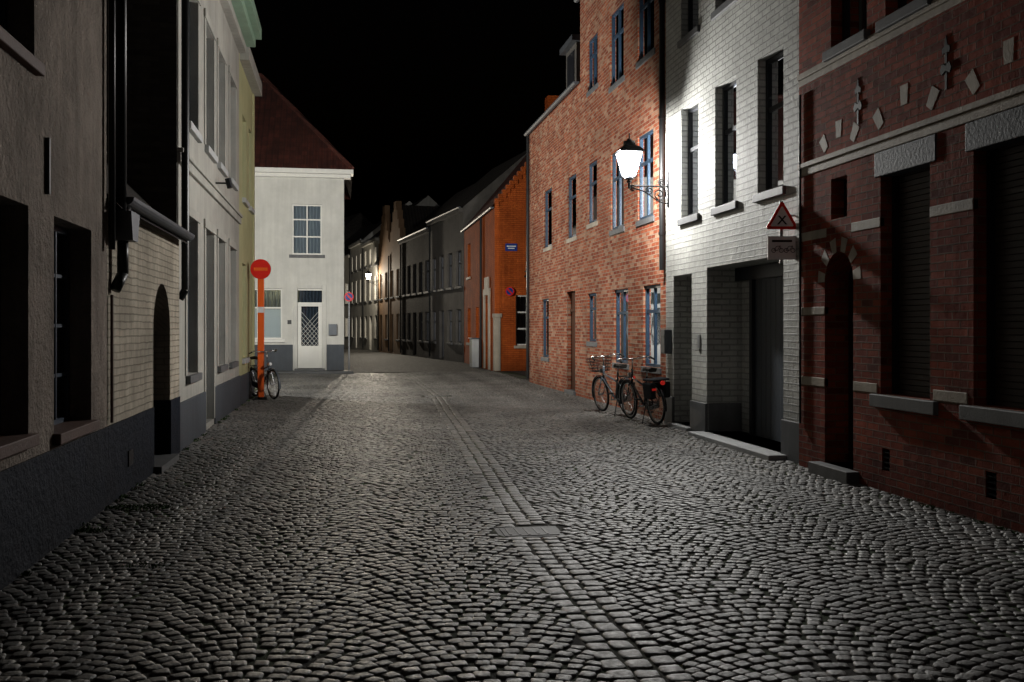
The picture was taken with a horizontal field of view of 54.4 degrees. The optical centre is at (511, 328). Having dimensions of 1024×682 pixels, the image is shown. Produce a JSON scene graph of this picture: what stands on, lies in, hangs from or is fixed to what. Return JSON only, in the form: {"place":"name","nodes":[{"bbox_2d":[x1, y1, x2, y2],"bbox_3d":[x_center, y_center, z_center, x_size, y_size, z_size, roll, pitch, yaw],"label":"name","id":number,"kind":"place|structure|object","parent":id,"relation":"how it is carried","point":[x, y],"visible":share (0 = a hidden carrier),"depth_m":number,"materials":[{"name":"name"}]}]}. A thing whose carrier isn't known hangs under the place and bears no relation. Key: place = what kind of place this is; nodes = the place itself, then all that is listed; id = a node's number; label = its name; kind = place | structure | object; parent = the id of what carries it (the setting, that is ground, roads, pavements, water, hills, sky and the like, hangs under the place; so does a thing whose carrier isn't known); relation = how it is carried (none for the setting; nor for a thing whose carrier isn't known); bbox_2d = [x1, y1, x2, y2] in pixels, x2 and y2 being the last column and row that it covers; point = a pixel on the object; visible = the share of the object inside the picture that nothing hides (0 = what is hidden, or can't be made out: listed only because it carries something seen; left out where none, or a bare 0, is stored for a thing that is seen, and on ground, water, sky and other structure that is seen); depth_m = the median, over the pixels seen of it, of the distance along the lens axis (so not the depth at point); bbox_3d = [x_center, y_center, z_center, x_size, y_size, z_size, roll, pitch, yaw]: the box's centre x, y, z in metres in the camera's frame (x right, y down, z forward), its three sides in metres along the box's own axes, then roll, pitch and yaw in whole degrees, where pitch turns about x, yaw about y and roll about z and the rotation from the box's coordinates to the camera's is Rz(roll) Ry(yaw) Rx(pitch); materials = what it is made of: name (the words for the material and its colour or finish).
{"place":"outdoors","nodes":[
{"label":"outdoors","id":0,"kind":"place"},
{"bbox_2d":[0,235,105,471],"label":"side walls","id":1,"kind":"structure","parent":0,"point":[57,352],"depth_m":8.82,"materials":[{"name":"beige paint"}]},
{"bbox_2d":[0,0,106,470],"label":"front wall","id":2,"kind":"structure","parent":1,"relation":"attached to","point":[62,103],"depth_m":7.18,"materials":[{"name":"beige paint"}]},
{"bbox_2d":[0,0,69,434],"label":"window frame","id":3,"kind":"object","parent":2,"relation":"attached to","point":[62,276],"visible":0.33,"depth_m":8.26,"materials":[{"name":"wood"}]},
{"bbox_2d":[45,137,50,194],"bbox_3d":[-3.292,-1.150,7.061,0.030,0.400,0.030,0,0,-10],"label":"wall anchor","id":4,"kind":"object","parent":2,"relation":"attached to","point":[47,166],"depth_m":7.05,"materials":[{"name":"metal"}]},
{"bbox_2d":[0,26,99,459],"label":"sills","id":5,"kind":"structure","parent":2,"relation":"attached to","point":[65,431],"depth_m":6.56,"materials":[{"name":"stone"}]},
{"bbox_2d":[0,427,107,590],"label":"dado","id":6,"kind":"object","parent":2,"relation":"attached to","point":[51,500],"visible":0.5,"depth_m":7.09,"materials":[{"name":"grey paint"}]},
{"bbox_2d":[107,0,176,426],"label":"side walls","id":7,"kind":"structure","parent":0,"point":[152,103],"depth_m":12.81,"materials":[{"name":"grey brick"}]},
{"bbox_2d":[255,309,280,337],"bbox_3d":[-9.300,-0.150,36.454,1.650,1.100,0.001,0,0,-10],"label":"window blind","id":8,"kind":"object","parent":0,"point":[272,323],"depth_m":36.53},
{"bbox_2d":[256,370,353,373],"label":"pavement","id":9,"kind":"structure","parent":0,"point":[327,372],"depth_m":35.62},
{"bbox_2d":[368,372,406,372],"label":"ground","id":10,"kind":"structure","parent":0,"point":[387,372],"depth_m":37.87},
{"bbox_2d":[107,163,194,504],"bbox_3d":[-5.537,-1.500,10.611,3.600,6.400,4.015,0,0,-10],"label":"cream brick annex","id":11,"kind":"object","parent":10,"relation":"on","point":[143,357],"visible":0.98,"depth_m":10.54,"materials":[{"name":"beige brick"}]},
{"bbox_2d":[108,0,139,292],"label":"downpipe","id":12,"kind":"object","parent":11,"relation":"attached to","point":[123,226],"visible":0.96,"depth_m":9.00,"materials":[{"name":"metal"}]},
{"bbox_2d":[177,0,238,429],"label":"front wall","id":13,"kind":"structure","parent":10,"relation":"on","point":[205,205],"depth_m":16.49,"materials":[{"name":"paint"}]},
{"bbox_2d":[179,0,188,300],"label":"downpipe","id":14,"kind":"object","parent":13,"relation":"attached to","point":[183,292],"visible":0.88,"depth_m":12.93,"materials":[{"name":"metal"}]},
{"bbox_2d":[177,147,242,223],"bbox_3d":[-4.964,-2.245,16.753,0.100,0.190,7.880,0,0,-10],"label":"string course","id":15,"kind":"object","parent":13,"relation":"attached to","point":[202,179],"visible":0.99,"depth_m":15.66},
{"bbox_2d":[185,0,237,417],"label":"trim","id":16,"kind":"structure","parent":13,"relation":"attached to","point":[194,215],"depth_m":16.51,"materials":[{"name":"paint"}]},
{"bbox_2d":[186,361,238,383],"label":"sills","id":17,"kind":"structure","parent":13,"relation":"attached to","point":[193,378],"depth_m":17.02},
{"bbox_2d":[189,120,238,190],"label":"sills","id":18,"kind":"structure","parent":13,"relation":"attached to","point":[195,133],"depth_m":15.79,"materials":[{"name":"stone"}]},
{"bbox_2d":[219,0,245,52],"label":"cornice","id":19,"kind":"structure","parent":13,"relation":"attached to","point":[230,16],"depth_m":18.75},
{"bbox_2d":[231,0,261,46],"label":"cornice","id":20,"kind":"structure","parent":13,"relation":"attached to","point":[248,19],"depth_m":19.30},
{"bbox_2d":[239,53,252,375],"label":"front wall","id":21,"kind":"structure","parent":10,"relation":"on","point":[246,224],"depth_m":22.22,"materials":[{"name":"paint"}]},
{"bbox_2d":[240,47,261,96],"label":"cornice","id":22,"kind":"structure","parent":21,"relation":"attached to","point":[247,61],"depth_m":21.98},
{"bbox_2d":[253,94,254,367],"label":"quoins","id":23,"kind":"object","parent":21,"relation":"attached to","point":[253,226],"visible":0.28,"depth_m":23.75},
{"bbox_2d":[255,177,343,370],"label":"front wall","id":24,"kind":"structure","parent":10,"relation":"on","point":[276,198],"depth_m":36.50,"materials":[{"name":"paint"}]},
{"bbox_2d":[255,204,321,338],"bbox_3d":[-8.092,-2.075,38.434,3.665,4.944,8.264,0,0,33],"label":"window frame","id":25,"kind":"object","parent":24,"relation":"attached to","point":[306,236],"visible":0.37,"depth_m":36.61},
{"bbox_2d":[255,167,352,179],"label":"cornice","id":26,"kind":"structure","parent":24,"relation":"attached to","point":[345,174],"depth_m":36.29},
{"bbox_2d":[293,285,325,368],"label":"trim","id":27,"kind":"structure","parent":24,"relation":"attached to","point":[323,287],"depth_m":36.54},
{"bbox_2d":[298,302,321,367],"bbox_3d":[-7.447,0.260,36.685,0.880,2.420,0.090,0,0,-10],"label":"door leaf","id":28,"kind":"object","parent":24,"relation":"attached to","point":[309,356],"visible":1,"depth_m":36.65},
{"bbox_2d":[344,258,350,347],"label":"front wall","id":29,"kind":"structure","parent":10,"relation":"on","point":[346,270],"depth_m":82.29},
{"bbox_2d":[351,239,363,349],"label":"front wall","id":30,"kind":"structure","parent":10,"relation":"on","point":[356,314],"depth_m":78.42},
{"bbox_2d":[344,213,372,241],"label":"side walls","id":31,"kind":"structure","parent":10,"relation":"on","point":[355,224],"depth_m":89.54,"materials":[{"name":"grey brick"}]},
{"bbox_2d":[364,237,377,351],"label":"front wall","id":32,"kind":"structure","parent":10,"relation":"on","point":[370,313],"depth_m":72.23,"materials":[{"name":"paint"}]},
{"bbox_2d":[378,249,388,352],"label":"front wall","id":33,"kind":"structure","parent":10,"relation":"on","point":[383,303],"depth_m":66.79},
{"bbox_2d":[378,205,390,252],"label":"stepped gable","id":34,"kind":"structure","parent":33,"relation":"on","point":[383,245],"depth_m":66.40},
{"bbox_2d":[389,247,400,354],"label":"front wall","id":35,"kind":"structure","parent":10,"relation":"on","point":[394,303],"depth_m":63.05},
{"bbox_2d":[389,201,404,250],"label":"stepped gable","id":36,"kind":"structure","parent":35,"relation":"on","point":[397,232],"depth_m":62.56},
{"bbox_2d":[401,233,429,357],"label":"front wall","id":37,"kind":"structure","parent":10,"relation":"on","point":[414,251],"depth_m":57.23,"materials":[{"name":"grey brick"}]},
{"bbox_2d":[404,260,428,354],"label":"window frame","id":38,"kind":"object","parent":37,"relation":"attached to","point":[415,313],"visible":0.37,"depth_m":57.69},
{"bbox_2d":[410,261,428,339],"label":"window glass","id":39,"kind":"object","parent":38,"relation":"in","point":[421,291],"visible":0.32,"depth_m":56.10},
{"bbox_2d":[430,207,462,362],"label":"front wall","id":40,"kind":"structure","parent":10,"relation":"on","point":[446,238],"depth_m":49.87,"materials":[{"name":"paint"}]},
{"bbox_2d":[434,251,460,357],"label":"window frame","id":41,"kind":"object","parent":40,"relation":"attached to","point":[450,310],"visible":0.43,"depth_m":51.35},
{"bbox_2d":[435,252,460,356],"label":"window glass","id":42,"kind":"object","parent":41,"relation":"in","point":[450,286],"visible":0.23,"depth_m":49.67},
{"bbox_2d":[464,206,494,370],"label":"front wall","id":43,"kind":"structure","parent":10,"relation":"on","point":[472,284],"depth_m":42.06,"materials":[{"name":"orange paint"}]},
{"bbox_2d":[480,218,481,366],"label":"downpipe","id":44,"kind":"object","parent":43,"relation":"attached to","point":[480,292],"visible":1,"depth_m":40.63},
{"bbox_2d":[483,277,490,369],"bbox_3d":[-0.998,-0.200,39.192,0.060,3.600,1.700,0,0,-10],"label":"door surround","id":45,"kind":"object","parent":43,"relation":"attached to","point":[486,290],"visible":1,"depth_m":39.57,"materials":[{"name":"beige stone"}]},
{"bbox_2d":[492,314,501,370],"bbox_3d":[-0.558,0.525,37.421,0.330,2.150,0.280,0,0,-10],"label":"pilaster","id":46,"kind":"object","parent":43,"relation":"attached to","point":[496,344],"visible":1,"depth_m":37.31,"materials":[{"name":"beige stone"}]},
{"bbox_2d":[495,175,525,370],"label":"gable wall","id":47,"kind":"structure","parent":10,"relation":"on","point":[510,227],"depth_m":37.43,"materials":[{"name":"brick"}]},
{"bbox_2d":[494,162,525,206],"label":"verge","id":48,"kind":"structure","parent":47,"relation":"attached to","point":[506,190],"depth_m":37.38,"materials":[{"name":"brick"}]},
{"bbox_2d":[529,0,665,420],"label":"front wall","id":49,"kind":"structure","parent":10,"relation":"on","point":[576,131],"depth_m":21.81,"materials":[{"name":"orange brick"}]},
{"bbox_2d":[572,291,574,389],"bbox_3d":[1.555,0.325,24.259,0.001,2.450,0.900,0,0,-10],"label":"door leaf","id":50,"kind":"object","parent":49,"relation":"attached to","point":[573,342],"depth_m":24.50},
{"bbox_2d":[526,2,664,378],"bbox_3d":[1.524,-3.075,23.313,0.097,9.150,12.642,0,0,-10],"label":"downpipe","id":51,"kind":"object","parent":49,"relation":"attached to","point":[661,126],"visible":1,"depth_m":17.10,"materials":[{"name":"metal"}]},
{"bbox_2d":[541,47,661,394],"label":"sills","id":52,"kind":"structure","parent":49,"relation":"attached to","point":[641,62],"depth_m":19.84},
{"bbox_2d":[544,0,659,367],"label":"window frame","id":53,"kind":"object","parent":49,"relation":"attached to","point":[647,162],"visible":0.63,"depth_m":20.15,"materials":[{"name":"wood"}]},
{"bbox_2d":[545,0,659,363],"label":"window glass","id":54,"kind":"object","parent":53,"relation":"in","point":[594,217],"visible":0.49,"depth_m":20.09,"materials":[{"name":"glass"}]},
{"bbox_2d":[668,422,785,460],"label":"porch floor","id":55,"kind":"structure","parent":10,"relation":"on","point":[764,453],"depth_m":13.53,"materials":[{"name":"stone"}]},
{"bbox_2d":[666,0,798,450],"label":"front wall","id":56,"kind":"structure","parent":10,"relation":"on","point":[740,42],"depth_m":14.66,"materials":[{"name":"brick"}]},
{"bbox_2d":[614,133,668,207],"bbox_3d":[2.167,-2.605,16.450,0.885,1.210,0.410,0,0,-10],"label":"street lamp","id":57,"kind":"object","parent":56,"relation":"attached to","point":[629,147],"visible":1,"depth_m":16.45,"materials":[{"name":"metal"}]},
{"bbox_2d":[661,329,671,353],"bbox_3d":[2.549,0.220,16.455,0.130,0.400,0.220,0,0,-10],"label":"mailbox","id":58,"kind":"object","parent":56,"relation":"attached to","point":[666,343],"visible":1,"depth_m":16.35,"materials":[{"name":"metal"}]},
{"bbox_2d":[664,396,798,463],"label":"plinth","id":59,"kind":"structure","parent":56,"relation":"attached to","point":[713,417],"depth_m":14.82,"materials":[{"name":"stone"}]},
{"bbox_2d":[677,0,785,225],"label":"sills","id":60,"kind":"structure","parent":56,"relation":"attached to","point":[683,41],"depth_m":14.11,"materials":[{"name":"stone"}]},
{"bbox_2d":[688,0,782,215],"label":"window frame","id":61,"kind":"object","parent":56,"relation":"attached to","point":[769,109],"visible":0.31,"depth_m":14.44,"materials":[{"name":"wood"}]},
{"bbox_2d":[691,0,782,213],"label":"window glass","id":62,"kind":"object","parent":61,"relation":"in","point":[776,125],"visible":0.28,"depth_m":14.13,"materials":[{"name":"glass"}]},
{"bbox_2d":[742,281,748,432],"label":"porch wall","id":63,"kind":"structure","parent":56,"relation":"attached to","point":[745,356],"depth_m":14.75,"materials":[{"name":"white paint"}]},
{"bbox_2d":[735,262,782,435],"bbox_3d":[3.600,0.325,13.601,0.100,2.430,2.600,0,0,-10],"label":"garage frame","id":64,"kind":"object","parent":56,"relation":"attached to","point":[750,274],"visible":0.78,"depth_m":14.29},
{"bbox_2d":[755,276,782,441],"bbox_3d":[3.650,0.420,13.366,0.001,2.240,2.120,0,0,-10],"label":"garage door","id":65,"kind":"structure","parent":64,"relation":"in","point":[768,354],"depth_m":13.81,"materials":[{"name":"metal"}]},
{"bbox_2d":[766,201,795,262],"bbox_3d":[3.229,-1.150,11.929,0.370,0.740,0.066,0,0,0],"label":"traffic sign","id":66,"kind":"object","parent":56,"relation":"attached to","point":[781,247],"visible":1,"depth_m":11.90,"materials":[{"name":"metal"}]},
{"bbox_2d":[799,0,1023,532],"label":"front wall","id":67,"kind":"structure","parent":10,"relation":"on","point":[946,458],"depth_m":9.46,"materials":[{"name":"red brick"}]},
{"bbox_2d":[799,95,800,422],"bbox_3d":[3.336,-0.800,11.527,0.026,3.800,0.026,0,0,13],"label":"cable","id":68,"kind":"object","parent":67,"relation":"attached to","point":[799,259],"visible":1,"depth_m":11.52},
{"bbox_2d":[853,35,951,124],"bbox_3d":[3.827,-2.341,8.755,0.014,0.483,3.240,0,0,-10],"label":"wall anchor","id":69,"kind":"object","parent":67,"relation":"attached to","point":[946,67],"depth_m":8.80,"materials":[{"name":"metal"}]},
{"bbox_2d":[797,0,1023,403],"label":"string course","id":70,"kind":"object","parent":67,"relation":"attached to","point":[952,118],"visible":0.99,"depth_m":9.49,"materials":[{"name":"beige stone"}]},
{"bbox_2d":[818,37,1013,282],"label":"voussoirs","id":71,"kind":"object","parent":67,"relation":"attached to","point":[972,82],"visible":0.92,"depth_m":9.88,"materials":[{"name":"beige stone"}]},
{"bbox_2d":[842,0,994,404],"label":"window frame","id":72,"kind":"object","parent":67,"relation":"attached to","point":[990,279],"visible":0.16,"depth_m":8.40,"materials":[{"name":"wood"}]},
{"bbox_2d":[847,0,913,37],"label":"window glass","id":73,"kind":"object","parent":72,"relation":"in","point":[852,17],"visible":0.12,"depth_m":10.66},
{"bbox_2d":[822,0,1023,428],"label":"sills","id":74,"kind":"structure","parent":67,"relation":"attached to","point":[1008,418],"depth_m":9.20,"materials":[{"name":"stone"}]},
{"bbox_2d":[874,105,1023,177],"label":"trim","id":75,"kind":"structure","parent":67,"relation":"attached to","point":[999,130],"depth_m":8.44,"materials":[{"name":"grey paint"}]},
{"bbox_2d":[899,141,1023,408],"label":"roller shutter","id":76,"kind":"object","parent":67,"relation":"attached to","point":[914,283],"visible":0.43,"depth_m":8.36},
{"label":"side walls","id":77,"kind":"object","parent":10,"relation":"on","visible":0},
{"bbox_2d":[406,184,473,235],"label":"roof","id":78,"kind":"structure","parent":77,"relation":"on","point":[423,224],"depth_m":59.33,"materials":[{"name":"tile"}]},
{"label":"side walls","id":79,"kind":"object","parent":10,"relation":"on","visible":0},
{"bbox_2d":[402,205,439,235],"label":"roof","id":80,"kind":"structure","parent":79,"relation":"on","point":[414,216],"depth_m":62.85,"materials":[{"name":"tile"}]},
{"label":"side walls","id":81,"kind":"object","parent":10,"relation":"on","visible":0},
{"bbox_2d":[344,224,375,254],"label":"roof","id":82,"kind":"structure","parent":81,"relation":"on","point":[358,234],"depth_m":86.68,"materials":[{"name":"tile"}]},
{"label":"side walls","id":83,"kind":"object","parent":10,"relation":"on","visible":0},
{"bbox_2d":[255,77,352,199],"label":"roof","id":84,"kind":"structure","parent":83,"relation":"on","point":[286,136],"depth_m":37.34,"materials":[{"name":"red tile"}]},
{"bbox_2d":[259,73,353,169],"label":"ridge","id":85,"kind":"structure","parent":84,"relation":"attached to","point":[342,158],"depth_m":38.10,"materials":[{"name":"red tile"}]},
{"bbox_2d":[250,0,579,223],"label":"sky","id":86,"kind":"structure","parent":0,"point":[422,98],"materials":[{"name":"black"}]},
{"bbox_2d":[344,348,490,372],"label":"road","id":87,"kind":"structure","parent":0,"point":[364,361],"depth_m":45.69,"materials":[{"name":"stone"}]},
{"bbox_2d":[255,344,343,370],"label":"plinth","id":88,"kind":"structure","parent":87,"relation":"on","point":[281,358],"depth_m":36.41,"materials":[{"name":"grey paint"}]},
{"bbox_2d":[469,338,479,366],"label":"utility cabinet","id":89,"kind":"object","parent":87,"relation":"on","point":[473,352],"visible":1,"depth_m":41.14,"materials":[{"name":"metal"}]},
{"bbox_2d":[463,154,525,362],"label":"side walls","id":90,"kind":"structure","parent":0,"point":[472,207],"depth_m":46.94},
{"bbox_2d":[436,151,525,216],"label":"roof","id":91,"kind":"structure","parent":90,"relation":"on","point":[476,188],"depth_m":50.28,"materials":[{"name":"tile"}]},
{"bbox_2d":[465,156,525,226],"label":"roof","id":92,"kind":"structure","parent":90,"relation":"on","point":[488,204],"depth_m":43.41,"materials":[{"name":"black tile"}]},
{"bbox_2d":[0,371,1023,681],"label":"cobblestones","id":93,"kind":"structure","parent":0,"point":[360,409],"depth_m":7.00,"materials":[{"name":"stone"}]},
{"bbox_2d":[180,376,239,450],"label":"plinth","id":94,"kind":"structure","parent":93,"relation":"on","point":[193,414],"depth_m":15.01,"materials":[{"name":"grey paint"}]},
{"bbox_2d":[240,370,254,405],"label":"plinth","id":95,"kind":"structure","parent":93,"relation":"on","point":[247,388],"depth_m":21.93,"materials":[{"name":"grey paint"}]},
{"bbox_2d":[250,259,270,399],"bbox_3d":[-5.666,0.036,22.466,0.456,3.188,0.240,0,0,-10],"label":"traffic sign","id":96,"kind":"object","parent":93,"relation":"on","point":[260,269],"visible":0.99,"depth_m":22.42,"materials":[{"name":"red metal"}]},
{"bbox_2d":[249,349,280,398],"bbox_3d":[-5.658,1.039,22.624,0.644,1.099,1.806,-4,3,-37],"label":"bicycle","id":97,"kind":"object","parent":93,"relation":"on","point":[269,371],"visible":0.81,"depth_m":22.38,"materials":[{"name":"metal"}]},
{"bbox_2d":[344,291,353,370],"bbox_3d":[-5.974,0.150,36.491,0.340,3.000,0.088,0,0,-10],"label":"traffic sign","id":98,"kind":"object","parent":93,"relation":"on","point":[349,296],"visible":0.92,"depth_m":36.48,"materials":[{"name":"metal"}]},
{"bbox_2d":[21,396,1020,575],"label":"weeds","id":99,"kind":"object","parent":93,"relation":"on","point":[82,529],"visible":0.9,"depth_m":8.77,"materials":[{"name":"green plant"}]},
{"bbox_2d":[494,526,563,537],"bbox_3d":[0.137,1.661,8.089,0.520,0.032,0.400,0,0,-10],"label":"manhole cover","id":100,"kind":"object","parent":93,"relation":"on","point":[538,531],"visible":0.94,"depth_m":8.07,"materials":[{"name":"metal"}]},
{"bbox_2d":[586,353,634,415],"bbox_3d":[1.862,1.040,18.447,0.644,1.099,1.806,-6,2,-20],"label":"bicycle","id":101,"kind":"object","parent":93,"relation":"on","point":[602,378],"visible":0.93,"depth_m":18.67,"materials":[{"name":"metal"}]},
{"bbox_2d":[619,356,669,424],"bbox_3d":[2.191,1.039,16.890,0.644,1.099,1.806,-5,1,-17],"label":"bicycle","id":102,"kind":"object","parent":93,"relation":"on","point":[661,385],"visible":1,"depth_m":16.44,"materials":[{"name":"metal"}]},
{"bbox_2d":[808,461,858,483],"bbox_3d":[3.581,1.565,10.686,0.440,0.170,0.860,0,0,-10],"label":"doorstep","id":103,"kind":"structure","parent":93,"relation":"on","point":[837,473],"depth_m":10.56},
{"bbox_2d":[516,295,525,344],"bbox_3d":[-0.814,-1.575,41.384,0.893,4.444,8.139,0,0,-20],"label":"window frame","id":104,"kind":"object","parent":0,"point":[516,318],"visible":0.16,"depth_m":37.60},
{"bbox_2d":[517,297,525,343],"bbox_3d":[0.534,-0.300,37.831,1.400,2.300,0.001,0,0,-10],"label":"window interior","id":105,"kind":"object","parent":104,"relation":"attached to","point":[521,320],"depth_m":37.80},
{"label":"window","id":106,"kind":"object","parent":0,"visible":0},
{"bbox_2d":[255,290,321,345],"bbox_3d":[-8.676,-0.475,36.662,3.550,2.350,0.001,0,0,-10],"label":"window interior","id":107,"kind":"object","parent":106,"relation":"attached to","point":[272,298],"depth_m":36.84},
{"bbox_2d":[294,206,320,253],"bbox_3d":[-7.574,-3.625,36.830,1.580,2.250,0.001,0,0,-10],"label":"window interior","id":108,"kind":"object","parent":106,"relation":"attached to","point":[314,229],"depth_m":36.84,"materials":[{"name":"fabric"}]},
{"bbox_3d":[5.560,-8.320,23.854,8.240,5.220,13.147,0,0,-10],"label":"roof","id":109,"kind":"object","parent":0,"visible":0},
{"bbox_2d":[524,0,579,135],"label":"gutter","id":110,"kind":"object","parent":109,"relation":"attached to","point":[561,97],"visible":1,"depth_m":25.60,"materials":[{"name":"metal"}]},
{"bbox_2d":[560,34,579,55],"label":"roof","id":111,"kind":"structure","parent":109,"relation":"on","point":[570,42],"depth_m":26.32,"materials":[{"name":"metal"}]},
{"bbox_2d":[566,42,579,87],"bbox_3d":[2.297,-6.750,26.770,1.450,1.500,1.200,0,0,-10],"label":"dormer","id":112,"kind":"object","parent":109,"relation":"on","point":[576,46],"visible":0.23,"depth_m":26.07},
{"bbox_2d":[567,49,574,86],"bbox_3d":[1.598,-6.850,26.650,0.070,1.000,0.800,0,0,-10],"label":"dormer window","id":113,"kind":"structure","parent":112,"relation":"in","point":[570,68],"depth_m":26.52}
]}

